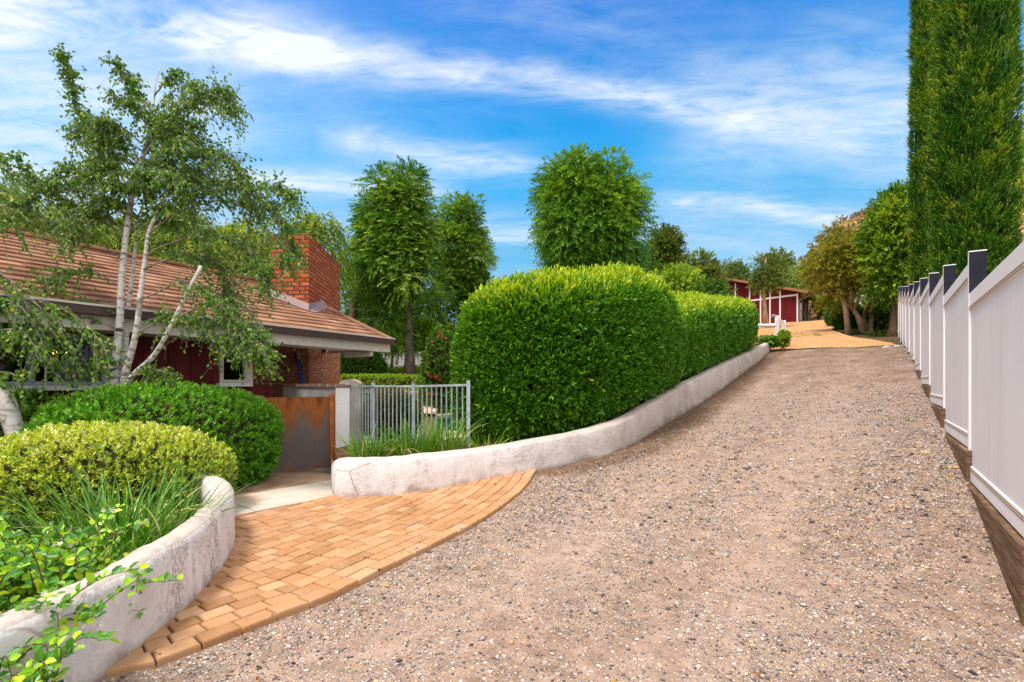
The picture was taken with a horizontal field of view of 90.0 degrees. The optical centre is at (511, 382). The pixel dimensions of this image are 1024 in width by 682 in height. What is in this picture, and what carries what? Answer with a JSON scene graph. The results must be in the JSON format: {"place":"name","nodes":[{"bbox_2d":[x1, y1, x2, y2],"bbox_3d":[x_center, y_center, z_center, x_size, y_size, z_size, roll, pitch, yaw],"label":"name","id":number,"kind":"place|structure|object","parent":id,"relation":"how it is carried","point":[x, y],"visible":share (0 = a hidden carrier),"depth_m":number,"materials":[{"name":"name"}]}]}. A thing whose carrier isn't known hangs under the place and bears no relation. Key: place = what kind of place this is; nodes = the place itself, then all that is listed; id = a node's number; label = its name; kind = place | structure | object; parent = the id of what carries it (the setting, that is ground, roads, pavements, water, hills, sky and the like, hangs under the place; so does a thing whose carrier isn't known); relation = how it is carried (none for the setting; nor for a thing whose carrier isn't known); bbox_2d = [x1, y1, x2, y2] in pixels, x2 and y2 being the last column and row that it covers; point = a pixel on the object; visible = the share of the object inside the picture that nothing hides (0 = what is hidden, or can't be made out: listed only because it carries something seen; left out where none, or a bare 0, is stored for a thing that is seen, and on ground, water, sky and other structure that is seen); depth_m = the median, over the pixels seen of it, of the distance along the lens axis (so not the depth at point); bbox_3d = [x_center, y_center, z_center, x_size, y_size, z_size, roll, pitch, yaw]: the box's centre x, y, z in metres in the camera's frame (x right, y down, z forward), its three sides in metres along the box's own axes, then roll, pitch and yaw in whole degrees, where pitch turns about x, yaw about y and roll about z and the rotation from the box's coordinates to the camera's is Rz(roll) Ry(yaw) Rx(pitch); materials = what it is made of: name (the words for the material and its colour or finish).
{"place":"outdoors","nodes":[
{"label":"outdoors","id":0,"kind":"place"},
{"bbox_2d":[4,480,333,552],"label":"slab path","id":1,"kind":"structure","parent":0,"point":[261,501],"depth_m":6.54,"materials":[{"name":"white concrete"}]},
{"bbox_2d":[363,392,416,432],"bbox_3d":[-3.836,0.880,14.330,2.060,1.240,1.940,0,0,0],"label":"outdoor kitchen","id":2,"kind":"object","parent":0,"point":[369,394],"visible":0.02,"depth_m":14.60,"materials":[{"name":"grey paint"}]},
{"bbox_2d":[418,322,455,413],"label":"flowering shrub","id":3,"kind":"object","parent":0,"point":[436,357],"visible":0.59,"depth_m":15.14,"materials":[{"name":"green plant"}]},
{"bbox_2d":[437,415,458,430],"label":"pool water","id":4,"kind":"structure","parent":0,"point":[448,420],"depth_m":19.06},
{"bbox_2d":[0,0,1023,324],"label":"sky","id":5,"kind":"structure","parent":0,"point":[757,124],"materials":[{"name":"blue"}]},
{"bbox_2d":[308,195,1023,472],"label":"ground","id":6,"kind":"structure","parent":0,"point":[893,340],"depth_m":23.94,"materials":[{"name":"soil"}]},
{"bbox_2d":[0,168,60,237],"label":"pepper tree","id":7,"kind":"object","parent":6,"relation":"on","point":[3,184],"visible":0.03,"depth_m":20.07,"materials":[{"name":"green plant"}]},
{"bbox_2d":[34,202,117,249],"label":"pepper tree","id":8,"kind":"object","parent":6,"relation":"on","point":[95,231],"visible":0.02,"depth_m":23.78,"materials":[{"name":"green plant"}]},
{"bbox_2d":[0,473,234,681],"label":"planter wall","id":9,"kind":"structure","parent":6,"relation":"on","point":[195,549],"depth_m":2.92,"materials":[{"name":"white paint"}]},
{"bbox_2d":[0,591,120,681],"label":"trailing vine","id":10,"kind":"object","parent":9,"relation":"hanging from","point":[46,672],"visible":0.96,"depth_m":2.13,"materials":[{"name":"green plant"}]},
{"bbox_2d":[82,213,162,253],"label":"pepper tree","id":11,"kind":"object","parent":6,"relation":"on","point":[114,238],"visible":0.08,"depth_m":27.06,"materials":[{"name":"green plant"}]},
{"bbox_2d":[0,42,314,396],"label":"birch tree","id":12,"kind":"object","parent":6,"relation":"on","point":[102,139],"visible":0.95,"depth_m":7.25,"materials":[{"name":"green plant"}]},
{"bbox_2d":[128,203,238,273],"bbox_3d":[-15.977,-3.449,24.992,5.493,10.498,5.822,0,0,0],"label":"pepper tree","id":13,"kind":"object","parent":6,"relation":"on","point":[156,237],"visible":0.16,"depth_m":24.13,"materials":[{"name":"green plant"}]},
{"bbox_2d":[0,228,395,403],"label":"house","id":14,"kind":"structure","parent":6,"relation":"on","point":[316,327],"depth_m":10.10,"materials":[{"name":"ceramic"}]},
{"bbox_2d":[7,332,113,390],"bbox_3d":[-7.200,-0.323,7.177,0.170,0.875,2.840,0,0,28],"label":"window","id":15,"kind":"structure","parent":14,"relation":"in","point":[102,380],"depth_m":7.82,"materials":[{"name":"white paint"}]},
{"bbox_2d":[216,344,252,386],"bbox_3d":[-5.566,-0.347,10.289,0.170,0.845,0.770,0,0,28],"label":"window","id":16,"kind":"structure","parent":14,"relation":"in","point":[248,381],"depth_m":10.27,"materials":[{"name":"beige paint"}]},
{"bbox_2d":[211,215,272,278],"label":"pepper tree","id":17,"kind":"object","parent":6,"relation":"on","point":[242,230],"visible":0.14,"depth_m":27.97,"materials":[{"name":"green plant"}]},
{"bbox_2d":[234,469,330,495],"bbox_3d":[-7.703,1.545,6.212,6.000,0.120,9.200,0,0,38],"label":"dirt strip","id":18,"kind":"object","parent":6,"relation":"on","point":[279,480],"depth_m":7.78,"materials":[{"name":"brown soil"}]},
{"bbox_2d":[0,385,70,451],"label":"pittosporum bush","id":19,"kind":"object","parent":18,"relation":"on","point":[33,403],"visible":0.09,"depth_m":7.17,"materials":[{"name":"green plant"}]},
{"bbox_2d":[0,152,132,444],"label":"birch tree","id":20,"kind":"object","parent":18,"relation":"on","point":[11,419],"visible":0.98,"depth_m":6.18,"materials":[{"name":"green plant"}]},
{"bbox_2d":[0,419,239,541],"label":"variegated bush","id":21,"kind":"object","parent":18,"relation":"on","point":[120,450],"visible":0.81,"depth_m":5.08,"materials":[{"name":"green plant"}]},
{"bbox_2d":[18,379,285,488],"bbox_3d":[-4.729,0.854,7.063,2.041,1.815,3.168,0,0,32],"label":"pittosporum bush","id":22,"kind":"object","parent":18,"relation":"on","point":[234,420],"visible":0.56,"depth_m":6.81,"materials":[{"name":"green plant"}]},
{"bbox_2d":[262,394,334,472],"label":"steel gate","id":23,"kind":"structure","parent":18,"relation":"on","point":[308,435],"depth_m":8.62,"materials":[{"name":"brown metal"}]},
{"bbox_2d":[282,384,344,473],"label":"patio wall","id":24,"kind":"structure","parent":6,"relation":"on","point":[308,390],"depth_m":9.62,"materials":[{"name":"concrete"}]},
{"bbox_2d":[267,210,366,311],"bbox_3d":[-9.354,-3.211,23.856,4.503,10.090,4.953,0,0,0],"label":"pepper tree","id":25,"kind":"object","parent":6,"relation":"on","point":[318,229],"visible":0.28,"depth_m":23.96,"materials":[{"name":"green plant"}]},
{"bbox_2d":[105,469,536,677],"bbox_3d":[-1.786,1.365,5.119,2.703,0.414,6.979,0,0,38],"label":"paver apron","id":26,"kind":"object","parent":6,"relation":"on","point":[282,562],"visible":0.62,"depth_m":4.48,"materials":[{"name":"orange brick"}]},
{"bbox_2d":[142,600,241,660],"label":"joint sand","id":27,"kind":"structure","parent":26,"relation":"on","point":[197,640],"depth_m":2.98,"materials":[{"name":"brown sand"}]},
{"bbox_2d":[334,385,350,447],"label":"gate pillar","id":28,"kind":"structure","parent":6,"relation":"on","point":[342,410],"depth_m":8.74,"materials":[{"name":"paint"}]},
{"bbox_2d":[336,233,375,319],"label":"pepper tree","id":29,"kind":"object","parent":6,"relation":"on","point":[353,315],"visible":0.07,"depth_m":28.80,"materials":[{"name":"green plant"}]},
{"bbox_2d":[340,280,382,327],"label":"bank shrub","id":30,"kind":"object","parent":6,"relation":"on","point":[345,312],"visible":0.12,"depth_m":35.15,"materials":[{"name":"green plant"}]},
{"bbox_2d":[340,352,387,377],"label":"leafy shrub","id":31,"kind":"object","parent":6,"relation":"on","point":[376,362],"visible":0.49,"depth_m":26.19,"materials":[{"name":"green plant"}]},
{"bbox_2d":[333,443,401,461],"bbox_3d":[-1.450,1.320,7.880,2.900,0.500,2.440,0,0,0],"label":"front bed","id":32,"kind":"object","parent":6,"relation":"on","point":[338,453],"visible":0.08,"depth_m":7.96,"materials":[{"name":"soil"}]},
{"bbox_2d":[328,422,410,456],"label":"agapanthus clump","id":33,"kind":"object","parent":32,"relation":"on","point":[380,449],"visible":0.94,"depth_m":7.25,"materials":[{"name":"green plant"}]},
{"bbox_2d":[345,381,469,446],"bbox_3d":[-1.795,0.780,8.605,2.787,1.640,0.928,0,0,36],"label":"pool railing","id":34,"kind":"object","parent":32,"relation":"on","point":[372,403],"visible":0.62,"depth_m":9.14,"materials":[{"name":"metal"}]},
{"bbox_2d":[374,319,404,371],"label":"bank shrub","id":35,"kind":"object","parent":6,"relation":"on","point":[394,352],"visible":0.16,"depth_m":30.69,"materials":[{"name":"green plant"}]},
{"bbox_2d":[375,286,422,364],"bbox_3d":[-8.339,-4.210,36.955,3.599,6.884,3.831,0,0,0],"label":"bank shrub","id":36,"kind":"object","parent":6,"relation":"on","point":[389,320],"visible":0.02,"depth_m":36.55,"materials":[{"name":"green plant"}]},
{"bbox_2d":[383,351,421,366],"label":"garden wall","id":37,"kind":"structure","parent":6,"relation":"on","point":[400,361],"depth_m":40.90,"materials":[{"name":"white paint"}]},
{"bbox_2d":[342,155,463,373],"bbox_3d":[-6.195,-6.373,27.710,6.307,11.803,6.266,0,0,44],"label":"feathery tree","id":38,"kind":"object","parent":6,"relation":"on","point":[393,221],"visible":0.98,"depth_m":26.77,"materials":[{"name":"green plant"}]},
{"bbox_2d":[386,352,425,366],"bbox_3d":[-7.037,-1.619,33.500,4.358,1.460,0.056,0,0,13],"label":"picket fence","id":39,"kind":"object","parent":6,"relation":"on","point":[402,365],"visible":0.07,"depth_m":33.60,"materials":[{"name":"metal"}]},
{"bbox_2d":[410,380,430,405],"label":"round shrub","id":40,"kind":"object","parent":6,"relation":"on","point":[424,403],"visible":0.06,"depth_m":19.52,"materials":[{"name":"green plant"}]},
{"bbox_2d":[401,316,440,364],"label":"bank shrub","id":41,"kind":"object","parent":6,"relation":"on","point":[425,331],"visible":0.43,"depth_m":30.20,"materials":[{"name":"green plant"}]},
{"bbox_2d":[414,372,435,402],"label":"flowering shrub","id":42,"kind":"object","parent":6,"relation":"on","point":[419,380],"visible":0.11,"depth_m":16.24,"materials":[{"name":"green plant"}]},
{"bbox_2d":[411,285,455,334],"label":"bank shrub","id":43,"kind":"object","parent":6,"relation":"on","point":[439,317],"visible":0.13,"depth_m":35.38,"materials":[{"name":"green plant"}]},
{"bbox_2d":[426,189,501,307],"bbox_3d":[-3.322,-6.759,34.168,5.389,12.305,5.388,0,0,0],"label":"leafy tree","id":44,"kind":"object","parent":6,"relation":"on","point":[468,239],"visible":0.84,"depth_m":33.00,"materials":[{"name":"green plant"}]},
{"bbox_2d":[440,258,497,327],"bbox_3d":[-2.891,-4.400,34.119,4.159,7.560,3.909,0,0,43],"label":"bank shrub","id":45,"kind":"object","parent":6,"relation":"on","point":[461,294],"visible":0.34,"depth_m":33.07,"materials":[{"name":"green plant"}]},
{"bbox_2d":[331,343,770,496],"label":"retaining wall","id":46,"kind":"structure","parent":6,"relation":"on","point":[371,476],"depth_m":7.33,"materials":[{"name":"paint"}]},
{"bbox_2d":[101,346,1023,681],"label":"gravel drive","id":47,"kind":"structure","parent":6,"relation":"on","point":[731,598],"depth_m":3.83,"materials":[{"name":"beige gravel"}]},
{"bbox_2d":[255,376,909,681],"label":"fallen leaves","id":48,"kind":"object","parent":47,"relation":"on","point":[386,584],"visible":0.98,"depth_m":5.88,"materials":[{"name":"plant"}]},
{"bbox_2d":[776,329,791,348],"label":"round shrub","id":49,"kind":"object","parent":47,"relation":"on","point":[784,337],"visible":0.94,"depth_m":18.88,"materials":[{"name":"green plant"}]},
{"bbox_2d":[376,344,757,456],"bbox_3d":[3.506,0.085,13.269,3.689,3.130,17.378,0,0,40],"label":"hedge bed","id":50,"kind":"object","parent":6,"relation":"on","point":[591,424],"visible":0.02,"depth_m":8.24,"materials":[{"name":"soil"}]},
{"bbox_2d":[365,414,456,455],"bbox_3d":[-1.474,0.750,7.510,1.430,0.646,1.211,0,0,0],"label":"agapanthus clump","id":51,"kind":"object","parent":50,"relation":"on","point":[407,446],"visible":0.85,"depth_m":7.44,"materials":[{"name":"green plant"}]},
{"bbox_2d":[406,405,487,451],"bbox_3d":[-0.945,0.677,7.565,1.316,0.791,1.235,0,0,0],"label":"agapanthus clump","id":52,"kind":"object","parent":50,"relation":"on","point":[454,444],"visible":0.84,"depth_m":7.59,"materials":[{"name":"green plant"}]},
{"bbox_2d":[446,419,515,447],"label":"agapanthus clump","id":53,"kind":"object","parent":50,"relation":"on","point":[489,441],"visible":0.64,"depth_m":7.77,"materials":[{"name":"green plant"}]},
{"bbox_2d":[448,260,759,442],"bbox_3d":[3.872,-0.917,12.899,3.242,4.078,13.611,0,0,40],"label":"clipped hedge","id":54,"kind":"object","parent":50,"relation":"on","point":[579,349],"visible":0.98,"depth_m":8.04,"materials":[{"name":"green plant"}]},
{"bbox_2d":[755,333,779,348],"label":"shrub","id":55,"kind":"object","parent":50,"relation":"on","point":[771,340],"visible":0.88,"depth_m":18.99,"materials":[{"name":"green plant"}]},
{"bbox_2d":[524,140,663,271],"bbox_3d":[4.003,-5.618,26.140,6.811,12.524,7.491,0,0,0],"label":"leafy tree","id":56,"kind":"object","parent":6,"relation":"on","point":[589,210],"visible":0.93,"depth_m":24.11,"materials":[{"name":"green plant"}]},
{"bbox_2d":[386,331,835,413],"bbox_3d":[0.012,-0.630,35.748,32.664,5.367,22.742,0,0,0],"label":"ground cover","id":57,"kind":"object","parent":6,"relation":"on","point":[398,368],"visible":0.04,"depth_m":30.07,"materials":[{"name":"green plant"}]},
{"bbox_2d":[637,253,662,274],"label":"background shrub","id":58,"kind":"object","parent":6,"relation":"on","point":[652,269],"visible":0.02,"depth_m":33.69,"materials":[{"name":"green plant"}]},
{"bbox_2d":[644,222,691,275],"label":"oak tree","id":59,"kind":"object","parent":6,"relation":"on","point":[670,245],"visible":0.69,"depth_m":35.31,"materials":[{"name":"green plant"}]},
{"bbox_2d":[654,260,705,294],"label":"background shrub","id":60,"kind":"object","parent":6,"relation":"on","point":[679,277],"visible":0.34,"depth_m":29.76,"materials":[{"name":"green plant"}]},
{"bbox_2d":[683,246,733,287],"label":"background tree","id":61,"kind":"object","parent":6,"relation":"on","point":[709,267],"visible":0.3,"depth_m":42.83,"materials":[{"name":"green plant"}]},
{"bbox_2d":[681,273,737,296],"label":"background shrub","id":62,"kind":"object","parent":6,"relation":"on","point":[713,286],"visible":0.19,"depth_m":28.11,"materials":[{"name":"green plant"}]},
{"bbox_2d":[718,256,754,280],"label":"background tree","id":63,"kind":"object","parent":6,"relation":"on","point":[739,270],"visible":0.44,"depth_m":58.72,"materials":[{"name":"green plant"}]},
{"bbox_2d":[714,277,815,323],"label":"barn","id":64,"kind":"structure","parent":6,"relation":"on","point":[786,305],"depth_m":43.48,"materials":[{"name":"red paint"}]},
{"bbox_2d":[776,261,811,305],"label":"sage shrub","id":65,"kind":"object","parent":6,"relation":"on","point":[795,280],"visible":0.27,"depth_m":51.46,"materials":[{"name":"green plant"}]},
{"bbox_2d":[796,248,830,319],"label":"hill tree","id":66,"kind":"object","parent":6,"relation":"on","point":[819,317],"visible":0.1,"depth_m":45.91,"materials":[{"name":"green plant"}]},
{"bbox_2d":[811,294,831,316],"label":"round shrub","id":67,"kind":"object","parent":6,"relation":"on","point":[822,310],"visible":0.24,"depth_m":43.78,"materials":[{"name":"green plant"}]},
{"bbox_2d":[756,320,895,349],"bbox_3d":[15.656,-3.207,32.161,10.948,3.930,28.170,0,0,31],"label":"paver court","id":68,"kind":"object","parent":6,"relation":"on","point":[829,339],"visible":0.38,"depth_m":23.12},
{"bbox_2d":[745,249,792,323],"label":"slim tree","id":69,"kind":"object","parent":68,"relation":"on","point":[761,275],"visible":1,"depth_m":35.68,"materials":[{"name":"green plant"}]},
{"bbox_2d":[758,314,785,335],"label":"rail gate","id":70,"kind":"structure","parent":68,"relation":"on","point":[778,321],"depth_m":19.30,"materials":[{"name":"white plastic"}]},
{"bbox_2d":[794,214,876,334],"bbox_3d":[17.400,-5.625,26.894,4.880,6.645,4.305,0,0,20],"label":"paperbark tree","id":71,"kind":"object","parent":6,"relation":"on","point":[836,268],"visible":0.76,"depth_m":26.65,"materials":[{"name":"green plant"}]},
{"bbox_2d":[822,299,848,329],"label":"round shrub","id":72,"kind":"object","parent":6,"relation":"on","point":[826,319],"visible":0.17,"depth_m":32.03,"materials":[{"name":"green plant"}]},
{"bbox_2d":[812,220,867,303],"bbox_3d":[26.421,-8.566,40.097,4.799,8.140,4.565,0,0,0],"label":"hill tree","id":73,"kind":"object","parent":6,"relation":"on","point":[854,224],"visible":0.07,"depth_m":39.74,"materials":[{"name":"green plant"}]},
{"bbox_2d":[828,302,864,330],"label":"round shrub","id":74,"kind":"object","parent":6,"relation":"on","point":[837,322],"visible":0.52,"depth_m":28.68,"materials":[{"name":"green plant"}]},
{"bbox_2d":[836,327,887,334],"bbox_3d":[25.339,-3.832,31.686,8.107,3.727,24.669,0,0,37],"label":"bed planting","id":75,"kind":"object","parent":6,"relation":"on","point":[867,331],"visible":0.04,"depth_m":26.03,"materials":[{"name":"green plant"}]},
{"bbox_2d":[863,196,880,218],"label":"evergreen tree","id":76,"kind":"object","parent":6,"relation":"on","point":[871,206],"depth_m":34.02,"materials":[{"name":"green plant"}]},
{"bbox_2d":[865,301,888,331],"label":"round shrub","id":77,"kind":"object","parent":6,"relation":"on","point":[877,323],"visible":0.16,"depth_m":27.25,"materials":[{"name":"green plant"}]},
{"bbox_2d":[864,292,890,328],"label":"evergreen tree","id":78,"kind":"object","parent":6,"relation":"on","point":[878,311],"visible":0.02,"depth_m":26.23,"materials":[{"name":"green plant"}]},
{"bbox_2d":[846,178,914,336],"bbox_3d":[17.907,-5.714,23.998,3.590,7.524,3.778,0,0,0],"label":"evergreen tree","id":79,"kind":"object","parent":6,"relation":"on","point":[881,236],"visible":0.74,"depth_m":23.56,"materials":[{"name":"green plant"}]},
{"bbox_2d":[915,370,928,384],"bbox_3d":[9.357,-0.012,11.739,0.187,0.523,2.377,0,0,36],"label":"fence timber","id":80,"kind":"object","parent":6,"relation":"on","point":[918,372],"visible":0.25,"depth_m":10.81,"materials":[{"name":"brown wood"}]},
{"bbox_2d":[903,0,943,284],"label":"cypress tree","id":81,"kind":"object","parent":6,"relation":"on","point":[917,218],"visible":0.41,"depth_m":19.87,"materials":[{"name":"green plant"}]},
{"bbox_2d":[921,385,930,398],"bbox_3d":[7.963,0.320,9.788,0.186,0.565,2.378,0,0,35],"label":"fence timber","id":82,"kind":"object","parent":6,"relation":"on","point":[926,389],"visible":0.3,"depth_m":8.87,"materials":[{"name":"brown wood"}]},
{"bbox_2d":[931,403,945,431],"bbox_3d":[6.568,0.639,7.838,0.187,0.587,2.377,0,0,36],"label":"fence timber","id":83,"kind":"object","parent":6,"relation":"on","point":[939,412],"visible":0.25,"depth_m":7.14,"materials":[{"name":"brown wood"}]},
{"bbox_2d":[945,432,971,482],"bbox_3d":[5.174,0.971,5.888,0.186,0.629,2.377,0,0,36],"label":"fence timber","id":84,"kind":"object","parent":6,"relation":"on","point":[962,453],"visible":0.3,"depth_m":5.22,"materials":[{"name":"brown wood"}]},
{"bbox_2d":[897,223,1023,537],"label":"privacy fence","id":85,"kind":"object","parent":6,"relation":"on","point":[961,337],"visible":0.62,"depth_m":4.59,"materials":[{"name":"white plastic"}]},
{"bbox_2d":[917,0,1023,279],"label":"cypress tree","id":86,"kind":"object","parent":6,"relation":"on","point":[974,140],"visible":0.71,"depth_m":12.47,"materials":[{"name":"green plant"}]},
{"bbox_2d":[968,483,1023,625],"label":"fence timber","id":87,"kind":"object","parent":6,"relation":"on","point":[1006,538],"visible":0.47,"depth_m":3.42,"materials":[{"name":"brown wood"}]},
{"bbox_2d":[1007,111,1023,222],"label":"yellow tree","id":88,"kind":"object","parent":6,"relation":"on","point":[1021,179],"visible":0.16,"depth_m":17.09,"materials":[{"name":"brown plant"}]},
{"bbox_2d":[789,180,1023,319],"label":"hillside","id":89,"kind":"structure","parent":0,"point":[855,222],"depth_m":79.84,"materials":[{"name":"green plant"}]},
{"bbox_2d":[751,246,799,278],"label":"hill oak","id":90,"kind":"object","parent":89,"relation":"on","point":[791,259],"visible":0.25,"depth_m":60.99,"materials":[{"name":"green plant"}]},
{"bbox_2d":[790,159,1022,320],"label":"hill brush","id":91,"kind":"object","parent":89,"relation":"on","point":[843,219],"visible":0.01,"depth_m":84.41,"materials":[{"name":"green plant"}]},
{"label":"pool deck","id":92,"kind":"structure","parent":0,"visible":0},
{"bbox_2d":[293,347,301,383],"bbox_3d":[-5.037,0.225,12.332,1.088,2.667,0.060,0,0,39],"label":"pole","id":93,"kind":"object","parent":92,"relation":"on","point":[294,349],"visible":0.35,"depth_m":12.48,"materials":[{"name":"metal"}]},
{"bbox_2d":[296,348,304,383],"bbox_3d":[-4.953,0.338,12.332,1.037,2.442,0.060,0,0,42],"label":"pole","id":94,"kind":"object","parent":92,"relation":"on","point":[297,351],"visible":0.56,"depth_m":12.53,"materials":[{"name":"blue metal"}]},
{"bbox_2d":[339,379,362,442],"bbox_3d":[-3.272,0.766,10.400,0.420,1.669,0.240,0,0,0],"label":"cement stub","id":95,"kind":"object","parent":92,"relation":"on","point":[354,382],"visible":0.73,"depth_m":10.28,"materials":[{"name":"grey concrete"}]},
{"bbox_2d":[340,373,417,391],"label":"box hedge","id":96,"kind":"object","parent":92,"relation":"on","point":[386,379],"visible":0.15,"depth_m":22.56,"materials":[{"name":"green plant"}]},
{"bbox_2d":[363,387,424,442],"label":"copper shrub","id":97,"kind":"object","parent":92,"relation":"on","point":[407,406],"visible":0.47,"depth_m":10.54,"materials":[{"name":"green plant"}]},
{"bbox_2d":[419,406,437,440],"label":"spa wall","id":98,"kind":"structure","parent":92,"relation":"on","point":[429,410],"depth_m":12.62,"materials":[{"name":"stone"}]},
{"bbox_2d":[437,413,465,436],"bbox_3d":[-0.625,1.455,19.266,6.629,0.090,10.409,0,0,0],"label":"pool coping","id":99,"kind":"object","parent":92,"relation":"on","point":[439,415],"visible":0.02,"depth_m":22.18,"materials":[{"name":"beige stone"}]},
{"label":"planting bed","id":100,"kind":"structure","parent":0,"visible":0},
{"bbox_2d":[7,519,151,603],"bbox_3d":[-2.873,1.186,3.314,0.993,0.534,1.016,0,0,-28],"label":"iris clump","id":101,"kind":"object","parent":100,"relation":"on","point":[103,557],"visible":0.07,"depth_m":3.55,"materials":[{"name":"green plant"}]},
{"bbox_2d":[0,504,182,680],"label":"trailing vine","id":102,"kind":"object","parent":100,"relation":"on","point":[32,569],"visible":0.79,"depth_m":2.71,"materials":[{"name":"green plant"}]},
{"bbox_2d":[0,459,258,566],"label":"iris clump","id":103,"kind":"object","parent":100,"relation":"on","point":[165,525],"visible":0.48,"depth_m":3.92,"materials":[{"name":"green plant"}]}
]}

